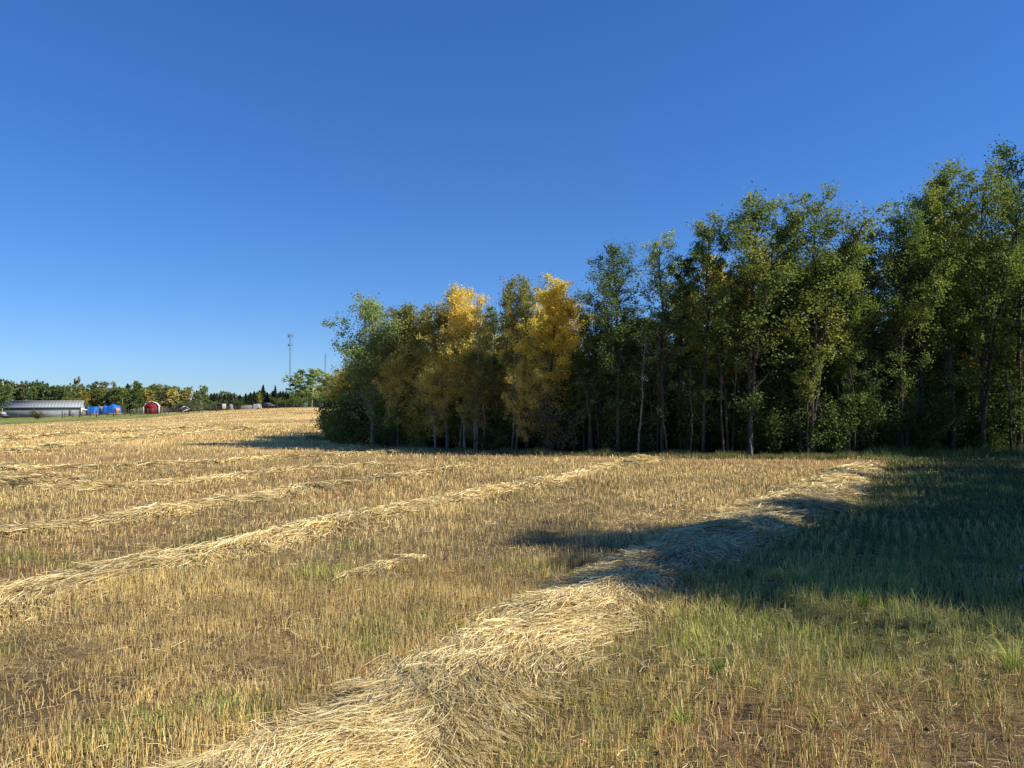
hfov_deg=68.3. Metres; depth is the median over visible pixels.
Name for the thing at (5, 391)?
poplar tree
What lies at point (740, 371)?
aspen tree
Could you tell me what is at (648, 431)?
shrub
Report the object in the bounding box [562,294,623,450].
poplar tree
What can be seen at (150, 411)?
door
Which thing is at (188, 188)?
sky
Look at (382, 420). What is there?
shrub
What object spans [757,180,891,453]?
poplar tree
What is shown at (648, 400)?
shrub
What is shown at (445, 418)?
aspen sapling
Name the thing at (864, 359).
aspen sapling
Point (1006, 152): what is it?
poplar tree
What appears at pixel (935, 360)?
aspen tree
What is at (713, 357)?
aspen tree
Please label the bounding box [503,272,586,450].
aspen tree
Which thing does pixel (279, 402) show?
shrub
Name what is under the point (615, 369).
aspen tree
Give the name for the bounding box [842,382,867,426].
aspen sapling
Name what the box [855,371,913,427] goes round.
shrub
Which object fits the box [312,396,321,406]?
shrub
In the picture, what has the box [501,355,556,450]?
aspen tree
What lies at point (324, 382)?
poplar tree
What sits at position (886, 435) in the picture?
shrub
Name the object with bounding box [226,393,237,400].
poplar tree
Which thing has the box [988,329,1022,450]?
aspen sapling
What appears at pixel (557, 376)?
aspen sapling
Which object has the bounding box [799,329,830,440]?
aspen sapling
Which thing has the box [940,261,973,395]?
aspen tree
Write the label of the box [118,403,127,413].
shrub
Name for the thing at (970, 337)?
aspen tree
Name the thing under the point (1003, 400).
aspen sapling
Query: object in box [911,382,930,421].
aspen sapling
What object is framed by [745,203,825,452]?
poplar tree
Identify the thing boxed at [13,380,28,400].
poplar tree
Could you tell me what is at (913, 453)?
wood edge grass
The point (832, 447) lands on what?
shrub
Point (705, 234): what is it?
poplar tree
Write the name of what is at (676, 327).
poplar tree
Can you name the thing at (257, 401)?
spruce tree
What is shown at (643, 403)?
aspen sapling
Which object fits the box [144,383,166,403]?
poplar tree
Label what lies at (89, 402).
poplar tree
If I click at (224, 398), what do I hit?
spruce tree
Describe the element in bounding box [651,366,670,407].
aspen sapling
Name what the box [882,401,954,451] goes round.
shrub
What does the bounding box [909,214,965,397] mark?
aspen tree
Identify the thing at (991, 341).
aspen tree
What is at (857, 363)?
aspen sapling
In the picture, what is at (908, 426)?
aspen sapling
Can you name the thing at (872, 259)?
poplar tree
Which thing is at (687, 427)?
shrub
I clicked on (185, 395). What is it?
poplar tree
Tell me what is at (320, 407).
shrub
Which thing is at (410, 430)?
shrub
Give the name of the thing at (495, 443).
shrub
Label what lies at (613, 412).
shrub
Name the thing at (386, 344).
aspen sapling
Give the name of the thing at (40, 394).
spruce tree
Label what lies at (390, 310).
aspen tree
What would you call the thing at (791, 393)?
shrub
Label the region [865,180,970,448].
poplar tree
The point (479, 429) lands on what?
shrub
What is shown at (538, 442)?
shrub
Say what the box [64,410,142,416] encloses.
rail fence
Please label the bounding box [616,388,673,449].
shrub
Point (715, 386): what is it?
aspen sapling
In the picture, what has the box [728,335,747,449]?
aspen sapling
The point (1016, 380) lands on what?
aspen sapling
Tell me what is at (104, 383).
poplar tree
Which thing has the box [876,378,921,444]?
shrub
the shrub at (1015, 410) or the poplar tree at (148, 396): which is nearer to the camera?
the shrub at (1015, 410)
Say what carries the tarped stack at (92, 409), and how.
on the field ground at (962, 749)
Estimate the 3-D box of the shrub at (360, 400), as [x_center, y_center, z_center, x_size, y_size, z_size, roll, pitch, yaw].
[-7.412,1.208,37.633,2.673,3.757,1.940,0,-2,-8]
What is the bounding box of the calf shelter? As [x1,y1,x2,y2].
[179,406,189,412]
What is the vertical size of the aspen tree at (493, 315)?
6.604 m
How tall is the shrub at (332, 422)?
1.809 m
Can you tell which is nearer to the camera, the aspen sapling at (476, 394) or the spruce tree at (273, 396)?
the aspen sapling at (476, 394)
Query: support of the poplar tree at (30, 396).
on the field ground at (962, 749)
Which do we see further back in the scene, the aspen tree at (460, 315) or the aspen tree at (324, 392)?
the aspen tree at (324, 392)
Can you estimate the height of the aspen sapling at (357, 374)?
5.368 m
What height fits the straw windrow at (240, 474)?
0.301 m
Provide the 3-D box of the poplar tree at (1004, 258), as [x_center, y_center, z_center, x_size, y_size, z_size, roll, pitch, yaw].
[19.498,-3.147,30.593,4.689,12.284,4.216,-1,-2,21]
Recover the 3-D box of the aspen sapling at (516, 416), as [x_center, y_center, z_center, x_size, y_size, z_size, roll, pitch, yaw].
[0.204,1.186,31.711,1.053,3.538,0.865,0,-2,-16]
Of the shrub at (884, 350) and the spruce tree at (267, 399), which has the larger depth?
the spruce tree at (267, 399)
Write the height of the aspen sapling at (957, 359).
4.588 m
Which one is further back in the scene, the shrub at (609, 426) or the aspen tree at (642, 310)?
the aspen tree at (642, 310)
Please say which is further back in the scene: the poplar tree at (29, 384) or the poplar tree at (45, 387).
the poplar tree at (29, 384)
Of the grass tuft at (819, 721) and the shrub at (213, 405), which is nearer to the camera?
the grass tuft at (819, 721)
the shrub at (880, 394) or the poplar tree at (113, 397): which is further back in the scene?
the poplar tree at (113, 397)
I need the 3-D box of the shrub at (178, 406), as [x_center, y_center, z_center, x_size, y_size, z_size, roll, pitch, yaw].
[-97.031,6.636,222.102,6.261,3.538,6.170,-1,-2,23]
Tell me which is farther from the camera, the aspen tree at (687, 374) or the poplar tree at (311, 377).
the poplar tree at (311, 377)
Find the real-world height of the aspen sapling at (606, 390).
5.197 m
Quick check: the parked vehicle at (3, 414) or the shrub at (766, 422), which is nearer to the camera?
the shrub at (766, 422)
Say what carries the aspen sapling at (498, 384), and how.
on the field ground at (962, 749)
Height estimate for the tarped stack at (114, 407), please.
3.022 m
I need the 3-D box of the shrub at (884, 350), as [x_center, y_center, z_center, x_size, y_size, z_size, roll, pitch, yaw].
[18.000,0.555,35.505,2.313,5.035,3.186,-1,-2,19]
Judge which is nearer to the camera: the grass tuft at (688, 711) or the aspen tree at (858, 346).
the grass tuft at (688, 711)
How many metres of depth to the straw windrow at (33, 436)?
50.06 m
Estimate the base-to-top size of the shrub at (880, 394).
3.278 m
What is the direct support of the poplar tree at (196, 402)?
on the field ground at (962, 749)
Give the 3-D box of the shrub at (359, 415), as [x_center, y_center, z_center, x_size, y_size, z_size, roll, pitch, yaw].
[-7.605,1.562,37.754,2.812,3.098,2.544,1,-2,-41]
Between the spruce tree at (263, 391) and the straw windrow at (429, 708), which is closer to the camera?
the straw windrow at (429, 708)
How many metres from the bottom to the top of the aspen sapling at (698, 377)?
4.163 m
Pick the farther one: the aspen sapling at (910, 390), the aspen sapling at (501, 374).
the aspen sapling at (501, 374)
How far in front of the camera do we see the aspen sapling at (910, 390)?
30.02 m
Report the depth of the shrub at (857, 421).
30.25 m
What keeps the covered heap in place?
on the field ground at (962, 749)
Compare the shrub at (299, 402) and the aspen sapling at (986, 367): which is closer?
the aspen sapling at (986, 367)
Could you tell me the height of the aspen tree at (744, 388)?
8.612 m
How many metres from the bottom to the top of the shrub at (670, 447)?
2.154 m
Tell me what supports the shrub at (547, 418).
on the field ground at (962, 749)
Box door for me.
[148,407,153,413]
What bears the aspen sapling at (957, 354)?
on the field ground at (962, 749)
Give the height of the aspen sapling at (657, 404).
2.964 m
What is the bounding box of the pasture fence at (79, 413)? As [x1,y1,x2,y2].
[62,405,216,417]
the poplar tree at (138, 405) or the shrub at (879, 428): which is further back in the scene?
the poplar tree at (138, 405)
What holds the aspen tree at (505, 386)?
on the field ground at (962, 749)
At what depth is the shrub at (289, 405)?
221.42 m
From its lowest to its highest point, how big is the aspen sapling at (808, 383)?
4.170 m
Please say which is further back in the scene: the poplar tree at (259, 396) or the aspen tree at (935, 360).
the poplar tree at (259, 396)
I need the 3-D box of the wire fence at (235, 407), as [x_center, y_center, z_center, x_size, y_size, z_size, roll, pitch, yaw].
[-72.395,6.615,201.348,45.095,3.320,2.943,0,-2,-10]
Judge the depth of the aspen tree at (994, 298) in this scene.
37.44 m
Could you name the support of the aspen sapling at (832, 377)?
on the field ground at (962, 749)
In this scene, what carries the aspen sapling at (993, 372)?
on the field ground at (962, 749)
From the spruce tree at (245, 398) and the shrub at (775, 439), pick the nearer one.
the shrub at (775, 439)
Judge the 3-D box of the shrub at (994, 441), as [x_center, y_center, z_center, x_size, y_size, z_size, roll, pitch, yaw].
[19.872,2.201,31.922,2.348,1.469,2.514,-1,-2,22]
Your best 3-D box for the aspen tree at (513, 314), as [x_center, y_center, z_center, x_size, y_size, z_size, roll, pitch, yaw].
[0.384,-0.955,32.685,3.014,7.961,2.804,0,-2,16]
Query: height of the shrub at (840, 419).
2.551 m
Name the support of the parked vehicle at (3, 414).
on the field ground at (962, 749)
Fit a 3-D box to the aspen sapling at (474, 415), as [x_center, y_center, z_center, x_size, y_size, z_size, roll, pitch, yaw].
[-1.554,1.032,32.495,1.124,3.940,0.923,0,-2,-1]
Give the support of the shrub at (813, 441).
on the field ground at (962, 749)
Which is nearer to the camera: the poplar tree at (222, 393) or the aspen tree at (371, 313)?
the aspen tree at (371, 313)
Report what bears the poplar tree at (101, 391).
on the field ground at (962, 749)
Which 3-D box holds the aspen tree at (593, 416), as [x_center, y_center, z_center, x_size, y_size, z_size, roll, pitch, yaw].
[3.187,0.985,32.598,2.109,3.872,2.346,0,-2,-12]
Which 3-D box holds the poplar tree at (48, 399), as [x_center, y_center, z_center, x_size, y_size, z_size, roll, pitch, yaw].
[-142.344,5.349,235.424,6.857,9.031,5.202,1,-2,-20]
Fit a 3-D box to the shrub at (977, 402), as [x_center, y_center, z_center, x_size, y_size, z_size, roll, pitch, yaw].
[19.865,0.945,32.083,2.774,3.997,2.013,2,-2,-44]
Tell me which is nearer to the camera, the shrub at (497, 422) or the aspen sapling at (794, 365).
the aspen sapling at (794, 365)
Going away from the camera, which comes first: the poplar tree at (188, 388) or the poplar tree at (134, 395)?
the poplar tree at (134, 395)
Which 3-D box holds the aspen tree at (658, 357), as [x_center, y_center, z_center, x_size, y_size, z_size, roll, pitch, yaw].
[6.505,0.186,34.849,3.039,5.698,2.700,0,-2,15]
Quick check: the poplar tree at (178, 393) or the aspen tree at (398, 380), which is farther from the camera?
the poplar tree at (178, 393)
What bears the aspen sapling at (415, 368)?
on the field ground at (962, 749)
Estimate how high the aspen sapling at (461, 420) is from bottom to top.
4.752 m
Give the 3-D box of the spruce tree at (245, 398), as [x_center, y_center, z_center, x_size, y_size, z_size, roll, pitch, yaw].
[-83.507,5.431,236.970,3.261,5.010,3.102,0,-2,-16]
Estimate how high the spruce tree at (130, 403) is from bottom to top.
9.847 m
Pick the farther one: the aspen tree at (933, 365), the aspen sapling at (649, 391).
the aspen tree at (933, 365)
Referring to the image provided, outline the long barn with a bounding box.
[2,401,85,417]
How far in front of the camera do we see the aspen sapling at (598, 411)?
30.79 m
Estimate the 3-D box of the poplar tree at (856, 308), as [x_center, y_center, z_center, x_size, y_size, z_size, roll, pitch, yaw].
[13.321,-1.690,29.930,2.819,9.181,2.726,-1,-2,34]
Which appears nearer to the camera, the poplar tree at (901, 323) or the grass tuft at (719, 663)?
the grass tuft at (719, 663)
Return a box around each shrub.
[26,408,46,419]
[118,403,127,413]
[171,401,191,411]
[181,401,201,411]
[203,400,227,410]
[231,399,245,409]
[270,396,291,407]
[280,398,297,407]
[288,395,311,406]
[308,383,340,432]
[310,415,322,432]
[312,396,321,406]
[313,402,352,438]
[314,414,349,441]
[321,408,340,437]
[322,415,348,442]
[329,414,378,444]
[330,384,383,444]
[335,372,383,443]
[363,416,406,446]
[373,392,414,445]
[381,386,431,444]
[387,381,436,442]
[393,411,431,445]
[395,393,454,446]
[411,402,452,446]
[427,386,461,445]
[437,401,478,447]
[449,363,501,446]
[459,384,498,448]
[462,421,516,450]
[480,389,532,449]
[501,390,540,448]
[520,352,555,449]
[524,382,589,451]
[529,410,564,449]
[550,382,587,450]
[563,389,609,449]
[584,390,655,452]
[594,387,639,450]
[604,386,672,451]
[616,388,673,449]
[621,359,676,451]
[645,403,711,451]
[654,383,686,450]
[664,377,717,451]
[666,387,713,450]
[695,401,743,452]
[711,384,778,450]
[723,408,797,454]
[728,348,800,452]
[729,390,808,453]
[731,367,789,452]
[736,420,794,452]
[739,350,782,399]
[739,401,805,453]
[762,410,831,454]
[786,382,833,430]
[788,388,839,452]
[788,388,843,451]
[794,386,870,453]
[797,401,858,454]
[802,392,869,449]
[820,363,891,450]
[828,399,878,451]
[842,416,895,451]
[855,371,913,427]
[855,377,891,443]
[866,398,922,452]
[866,411,917,449]
[871,387,927,447]
[875,345,912,389]
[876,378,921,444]
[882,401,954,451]
[883,376,955,412]
[924,379,979,449]
[936,402,995,448]
[938,392,1013,450]
[953,361,1004,450]
[954,380,1016,422]
[960,421,1012,451]
[970,376,1023,448]
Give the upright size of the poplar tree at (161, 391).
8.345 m
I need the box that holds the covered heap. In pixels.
[240,404,261,408]
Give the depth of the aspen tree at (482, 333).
37.97 m
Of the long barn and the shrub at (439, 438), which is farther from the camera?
the long barn
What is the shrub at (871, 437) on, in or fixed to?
on the field ground at (962, 749)
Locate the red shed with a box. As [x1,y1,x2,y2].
[143,401,160,413]
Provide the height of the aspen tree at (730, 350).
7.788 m
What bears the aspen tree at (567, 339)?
on the field ground at (962, 749)
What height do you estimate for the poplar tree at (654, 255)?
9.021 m
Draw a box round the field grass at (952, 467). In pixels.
[0,451,1023,767]
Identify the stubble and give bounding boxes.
[0,408,1023,767]
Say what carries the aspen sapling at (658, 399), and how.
on the field ground at (962, 749)
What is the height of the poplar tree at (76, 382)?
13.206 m
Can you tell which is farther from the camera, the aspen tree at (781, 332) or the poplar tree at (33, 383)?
the poplar tree at (33, 383)
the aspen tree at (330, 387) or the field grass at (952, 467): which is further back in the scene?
the aspen tree at (330, 387)
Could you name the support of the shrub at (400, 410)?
on the field ground at (962, 749)
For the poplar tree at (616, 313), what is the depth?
29.92 m
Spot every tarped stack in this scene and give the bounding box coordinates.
[86,406,100,414]
[101,404,122,413]
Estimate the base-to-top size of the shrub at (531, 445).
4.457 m
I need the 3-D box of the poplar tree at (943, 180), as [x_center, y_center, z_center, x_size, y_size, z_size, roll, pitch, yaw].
[17.875,-3.321,31.325,4.175,12.643,4.037,0,-2,4]
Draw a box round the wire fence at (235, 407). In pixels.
[152,403,318,413]
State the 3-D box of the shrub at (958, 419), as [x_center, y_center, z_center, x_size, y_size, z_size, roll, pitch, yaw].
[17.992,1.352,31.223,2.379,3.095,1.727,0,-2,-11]
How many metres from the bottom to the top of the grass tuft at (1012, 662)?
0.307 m
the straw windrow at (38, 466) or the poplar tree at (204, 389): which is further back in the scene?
the poplar tree at (204, 389)
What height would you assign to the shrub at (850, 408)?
2.766 m
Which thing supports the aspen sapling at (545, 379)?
on the field ground at (962, 749)
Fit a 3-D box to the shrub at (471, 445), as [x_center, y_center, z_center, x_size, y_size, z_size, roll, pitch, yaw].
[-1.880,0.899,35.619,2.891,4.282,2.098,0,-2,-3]
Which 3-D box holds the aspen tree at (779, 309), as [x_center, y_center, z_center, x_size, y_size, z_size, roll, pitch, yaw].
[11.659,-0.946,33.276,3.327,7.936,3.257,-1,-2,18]
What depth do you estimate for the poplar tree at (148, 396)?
233.44 m
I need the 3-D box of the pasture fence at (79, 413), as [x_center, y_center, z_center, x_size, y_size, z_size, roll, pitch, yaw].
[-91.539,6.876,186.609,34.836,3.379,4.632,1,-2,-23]
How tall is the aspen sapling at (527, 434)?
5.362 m
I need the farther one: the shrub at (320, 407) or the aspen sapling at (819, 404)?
the shrub at (320, 407)
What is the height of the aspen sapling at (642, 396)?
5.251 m
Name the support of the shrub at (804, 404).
on the field ground at (962, 749)
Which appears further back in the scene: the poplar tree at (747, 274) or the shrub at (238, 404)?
the shrub at (238, 404)
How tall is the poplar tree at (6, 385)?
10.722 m
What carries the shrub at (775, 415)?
on the field ground at (962, 749)
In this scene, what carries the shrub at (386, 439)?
on the field ground at (962, 749)
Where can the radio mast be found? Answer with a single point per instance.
(289, 336)
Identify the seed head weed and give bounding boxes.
[1016,565,1023,594]
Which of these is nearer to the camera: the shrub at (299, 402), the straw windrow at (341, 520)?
the straw windrow at (341, 520)
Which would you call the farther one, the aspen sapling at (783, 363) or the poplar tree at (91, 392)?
the poplar tree at (91, 392)
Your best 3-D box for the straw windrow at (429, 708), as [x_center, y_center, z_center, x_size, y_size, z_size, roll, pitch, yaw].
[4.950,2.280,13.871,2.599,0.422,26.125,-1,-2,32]
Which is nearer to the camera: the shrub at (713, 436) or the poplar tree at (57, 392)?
the shrub at (713, 436)
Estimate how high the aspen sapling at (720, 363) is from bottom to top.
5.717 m
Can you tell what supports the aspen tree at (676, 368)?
on the field ground at (962, 749)
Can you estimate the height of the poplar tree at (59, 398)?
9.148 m
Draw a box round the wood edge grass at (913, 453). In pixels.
[306,434,1023,460]
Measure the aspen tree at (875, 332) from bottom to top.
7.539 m
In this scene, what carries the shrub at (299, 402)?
on the field ground at (962, 749)
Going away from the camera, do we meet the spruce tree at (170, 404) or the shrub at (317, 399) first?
the shrub at (317, 399)
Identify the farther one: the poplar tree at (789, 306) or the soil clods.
the poplar tree at (789, 306)
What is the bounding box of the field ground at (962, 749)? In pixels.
[0,405,1023,767]
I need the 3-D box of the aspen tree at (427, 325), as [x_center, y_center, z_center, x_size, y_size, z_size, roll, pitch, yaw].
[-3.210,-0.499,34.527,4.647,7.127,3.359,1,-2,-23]
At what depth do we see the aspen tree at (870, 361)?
34.40 m
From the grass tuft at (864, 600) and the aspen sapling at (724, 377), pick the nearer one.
the grass tuft at (864, 600)
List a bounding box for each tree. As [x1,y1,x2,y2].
[0,379,15,407]
[0,384,15,407]
[12,385,28,400]
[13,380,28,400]
[23,380,32,399]
[24,386,43,400]
[28,384,43,400]
[30,379,41,400]
[37,389,42,400]
[38,385,62,400]
[40,381,52,394]
[44,387,63,400]
[48,386,72,400]
[52,385,70,400]
[60,385,81,400]
[69,376,82,399]
[74,390,90,405]
[81,381,114,405]
[81,390,94,407]
[82,385,97,407]
[84,388,105,406]
[94,389,111,405]
[103,393,110,405]
[104,388,124,404]
[108,386,129,404]
[115,388,134,407]
[124,383,132,412]
[124,384,134,411]
[126,381,144,412]
[128,383,143,412]
[129,386,148,412]
[137,389,154,404]
[139,390,157,403]
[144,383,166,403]
[147,385,159,401]
[153,386,169,411]
[160,388,182,409]
[167,393,175,411]
[172,386,181,411]
[178,388,192,403]
[180,386,194,396]
[191,393,207,410]
[195,385,211,409]
[211,393,216,409]
[217,391,227,401]
[221,394,227,409]
[226,393,234,409]
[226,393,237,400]
[242,394,247,404]
[247,392,253,404]
[252,393,257,403]
[256,390,263,406]
[256,392,261,403]
[261,385,265,400]
[263,392,271,407]
[269,391,277,407]
[283,373,311,400]
[296,368,329,406]
[315,366,352,415]
[315,371,347,409]
[315,373,332,402]
[321,289,432,444]
[330,338,380,410]
[361,299,439,411]
[371,351,422,445]
[378,306,405,368]
[390,297,483,447]
[404,347,461,448]
[414,282,495,449]
[432,309,520,370]
[444,351,505,449]
[470,303,514,421]
[484,271,551,449]
[487,331,537,446]
[499,279,605,450]
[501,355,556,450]
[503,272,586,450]
[512,333,574,411]
[551,351,612,451]
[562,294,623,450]
[572,372,612,450]
[573,236,668,452]
[589,325,643,396]
[608,315,645,450]
[620,228,695,452]
[622,305,652,356]
[622,329,678,388]
[639,307,683,391]
[639,319,671,451]
[643,281,711,402]
[646,251,714,449]
[663,315,720,450]
[666,204,743,453]
[691,181,832,454]
[693,255,744,413]
[704,255,786,402]
[712,269,768,451]
[715,297,769,401]
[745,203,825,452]
[747,237,801,362]
[752,282,807,449]
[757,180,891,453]
[758,263,815,393]
[781,265,838,414]
[793,295,866,402]
[804,246,873,403]
[813,230,883,451]
[819,289,874,389]
[831,230,906,451]
[841,291,893,380]
[850,200,971,452]
[850,318,890,387]
[857,262,889,363]
[864,253,946,393]
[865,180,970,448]
[878,154,994,451]
[885,293,962,390]
[889,251,960,400]
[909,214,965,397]
[935,153,1023,451]
[939,204,985,393]
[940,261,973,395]
[946,134,1023,446]
[947,262,1006,371]
[955,254,1016,365]
[956,253,1022,382]
[961,239,1016,388]
[964,237,1023,372]
[1002,213,1023,362]
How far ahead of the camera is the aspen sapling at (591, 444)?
30.48 m
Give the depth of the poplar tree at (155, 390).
243.22 m
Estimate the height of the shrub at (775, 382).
4.379 m
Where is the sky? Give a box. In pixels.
[0,0,1023,404]
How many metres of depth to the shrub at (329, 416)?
40.49 m
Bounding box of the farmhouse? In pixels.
[176,397,194,404]
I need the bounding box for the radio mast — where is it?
[288,333,292,391]
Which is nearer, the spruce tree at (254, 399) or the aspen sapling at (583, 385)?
the aspen sapling at (583, 385)
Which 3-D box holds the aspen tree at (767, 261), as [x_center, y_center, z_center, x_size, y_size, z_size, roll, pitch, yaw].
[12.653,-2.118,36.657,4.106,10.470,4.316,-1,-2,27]
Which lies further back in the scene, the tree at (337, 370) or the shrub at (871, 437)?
the tree at (337, 370)
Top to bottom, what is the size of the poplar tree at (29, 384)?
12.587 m
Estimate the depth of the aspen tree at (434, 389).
33.19 m
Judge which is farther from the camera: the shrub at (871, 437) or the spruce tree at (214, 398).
the spruce tree at (214, 398)
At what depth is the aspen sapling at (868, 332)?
30.85 m
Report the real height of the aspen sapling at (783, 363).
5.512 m
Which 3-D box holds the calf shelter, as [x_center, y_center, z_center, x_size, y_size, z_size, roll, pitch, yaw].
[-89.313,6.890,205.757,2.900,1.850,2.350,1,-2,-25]
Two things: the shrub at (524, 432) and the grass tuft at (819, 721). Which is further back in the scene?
the shrub at (524, 432)
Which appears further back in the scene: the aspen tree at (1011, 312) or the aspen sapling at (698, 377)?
the aspen tree at (1011, 312)
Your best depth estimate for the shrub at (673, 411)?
30.18 m
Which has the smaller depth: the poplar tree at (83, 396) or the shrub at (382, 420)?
the shrub at (382, 420)
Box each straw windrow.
[0,425,222,441]
[0,426,263,452]
[0,449,411,470]
[0,454,669,619]
[0,464,482,536]
[0,471,131,493]
[111,460,891,767]
[117,461,402,487]
[329,548,430,580]
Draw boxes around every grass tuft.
[664,697,709,724]
[706,649,736,673]
[806,704,840,730]
[851,583,882,605]
[931,541,962,562]
[974,632,1023,673]
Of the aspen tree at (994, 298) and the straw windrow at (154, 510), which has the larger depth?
the aspen tree at (994, 298)
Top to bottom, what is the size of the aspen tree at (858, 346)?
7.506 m
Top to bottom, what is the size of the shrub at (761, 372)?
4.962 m
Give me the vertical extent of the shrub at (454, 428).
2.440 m
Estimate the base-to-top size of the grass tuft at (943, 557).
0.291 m
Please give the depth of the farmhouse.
243.56 m
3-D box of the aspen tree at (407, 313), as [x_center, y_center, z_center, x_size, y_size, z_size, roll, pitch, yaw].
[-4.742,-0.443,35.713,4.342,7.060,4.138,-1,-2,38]
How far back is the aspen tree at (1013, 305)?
32.77 m
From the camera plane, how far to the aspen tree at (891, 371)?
32.95 m
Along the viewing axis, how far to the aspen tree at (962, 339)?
34.28 m
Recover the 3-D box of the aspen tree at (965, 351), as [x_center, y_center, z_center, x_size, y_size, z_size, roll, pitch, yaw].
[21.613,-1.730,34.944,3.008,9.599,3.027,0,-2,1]
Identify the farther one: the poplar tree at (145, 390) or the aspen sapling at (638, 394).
the poplar tree at (145, 390)
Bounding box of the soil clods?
[0,517,1015,761]
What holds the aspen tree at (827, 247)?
on the field ground at (962, 749)
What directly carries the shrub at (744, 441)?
on the field ground at (962, 749)
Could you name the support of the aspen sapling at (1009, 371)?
on the field ground at (962, 749)
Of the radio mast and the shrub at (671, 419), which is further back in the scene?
the radio mast
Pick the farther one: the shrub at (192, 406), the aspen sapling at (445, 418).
the shrub at (192, 406)
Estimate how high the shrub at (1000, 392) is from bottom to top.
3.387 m
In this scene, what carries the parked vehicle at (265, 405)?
on the field ground at (962, 749)
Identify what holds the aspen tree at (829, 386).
on the field ground at (962, 749)
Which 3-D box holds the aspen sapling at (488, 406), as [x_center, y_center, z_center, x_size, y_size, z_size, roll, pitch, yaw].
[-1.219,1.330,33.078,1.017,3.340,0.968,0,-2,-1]
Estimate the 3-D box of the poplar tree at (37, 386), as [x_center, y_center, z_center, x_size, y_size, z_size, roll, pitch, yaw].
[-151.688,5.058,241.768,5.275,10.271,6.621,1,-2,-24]
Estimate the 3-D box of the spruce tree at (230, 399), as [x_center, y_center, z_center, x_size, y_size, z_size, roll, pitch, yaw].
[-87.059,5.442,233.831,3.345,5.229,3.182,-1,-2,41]
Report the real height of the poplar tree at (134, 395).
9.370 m
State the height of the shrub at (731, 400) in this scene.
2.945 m
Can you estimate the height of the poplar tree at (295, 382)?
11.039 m
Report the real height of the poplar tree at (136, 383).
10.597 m
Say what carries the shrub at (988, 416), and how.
on the field ground at (962, 749)
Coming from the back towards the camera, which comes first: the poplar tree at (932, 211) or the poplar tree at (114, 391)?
the poplar tree at (114, 391)
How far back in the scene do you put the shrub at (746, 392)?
30.33 m
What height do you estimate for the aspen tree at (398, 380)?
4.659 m
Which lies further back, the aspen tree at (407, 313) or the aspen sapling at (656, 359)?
the aspen tree at (407, 313)
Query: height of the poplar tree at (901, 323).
10.202 m
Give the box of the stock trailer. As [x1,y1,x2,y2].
[217,404,225,409]
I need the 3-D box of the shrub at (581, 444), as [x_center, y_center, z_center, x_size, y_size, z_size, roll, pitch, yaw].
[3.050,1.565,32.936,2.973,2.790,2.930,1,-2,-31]
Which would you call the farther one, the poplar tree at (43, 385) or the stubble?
the poplar tree at (43, 385)
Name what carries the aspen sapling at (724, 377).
on the field ground at (962, 749)
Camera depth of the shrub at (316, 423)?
49.73 m
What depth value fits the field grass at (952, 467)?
8.57 m
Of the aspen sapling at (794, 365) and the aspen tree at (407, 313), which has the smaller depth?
the aspen sapling at (794, 365)
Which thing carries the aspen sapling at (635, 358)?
on the field ground at (962, 749)
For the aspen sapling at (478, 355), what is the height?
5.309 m
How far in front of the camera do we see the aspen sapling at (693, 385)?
30.62 m
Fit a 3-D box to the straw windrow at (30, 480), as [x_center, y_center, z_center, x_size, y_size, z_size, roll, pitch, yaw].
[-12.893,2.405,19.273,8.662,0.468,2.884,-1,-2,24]
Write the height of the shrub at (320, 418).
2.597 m
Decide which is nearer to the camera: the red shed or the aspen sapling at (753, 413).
the aspen sapling at (753, 413)
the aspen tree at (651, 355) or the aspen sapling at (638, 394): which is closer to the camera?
the aspen sapling at (638, 394)
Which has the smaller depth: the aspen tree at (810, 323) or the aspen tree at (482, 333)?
the aspen tree at (810, 323)
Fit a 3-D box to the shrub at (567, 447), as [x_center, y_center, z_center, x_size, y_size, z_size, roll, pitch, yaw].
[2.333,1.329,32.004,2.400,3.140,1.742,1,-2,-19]
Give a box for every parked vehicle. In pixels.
[0,412,10,418]
[262,402,274,406]
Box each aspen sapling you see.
[347,340,366,440]
[373,329,392,423]
[375,340,397,436]
[406,339,426,446]
[444,374,457,448]
[454,355,466,448]
[463,372,482,449]
[467,352,488,448]
[469,331,495,449]
[480,379,491,449]
[487,355,504,430]
[489,338,509,409]
[503,380,519,449]
[507,380,523,449]
[524,341,536,448]
[535,351,561,450]
[536,348,557,449]
[571,345,600,451]
[574,366,598,450]
[589,331,610,449]
[589,331,615,449]
[608,332,629,411]
[620,318,642,450]
[622,333,646,433]
[625,328,654,453]
[630,383,647,451]
[631,367,653,453]
[636,365,659,451]
[641,321,672,433]
[642,318,673,452]
[650,351,675,451]
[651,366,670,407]
[651,386,668,428]
[679,366,705,452]
[682,320,705,450]
[682,358,701,396]
[705,316,735,452]
[705,322,732,450]
[707,354,727,449]
[708,337,733,405]
[711,329,737,451]
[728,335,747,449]
[744,377,763,455]
[769,331,802,451]
[780,311,810,452]
[791,351,823,452]
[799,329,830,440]
[809,355,835,410]
[814,357,830,452]
[814,377,832,453]
[821,325,856,451]
[837,354,871,452]
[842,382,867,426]
[845,334,871,449]
[850,327,878,448]
[852,336,886,450]
[894,386,918,446]
[895,382,916,449]
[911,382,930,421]
[941,347,976,447]
[953,351,977,402]
[971,336,1005,427]
[977,343,1008,423]
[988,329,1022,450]
[991,336,1023,447]
[997,386,1015,446]
[1005,346,1023,447]
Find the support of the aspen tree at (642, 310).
on the field ground at (962, 749)
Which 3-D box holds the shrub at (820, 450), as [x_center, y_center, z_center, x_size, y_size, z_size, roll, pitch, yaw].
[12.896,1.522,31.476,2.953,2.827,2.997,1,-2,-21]

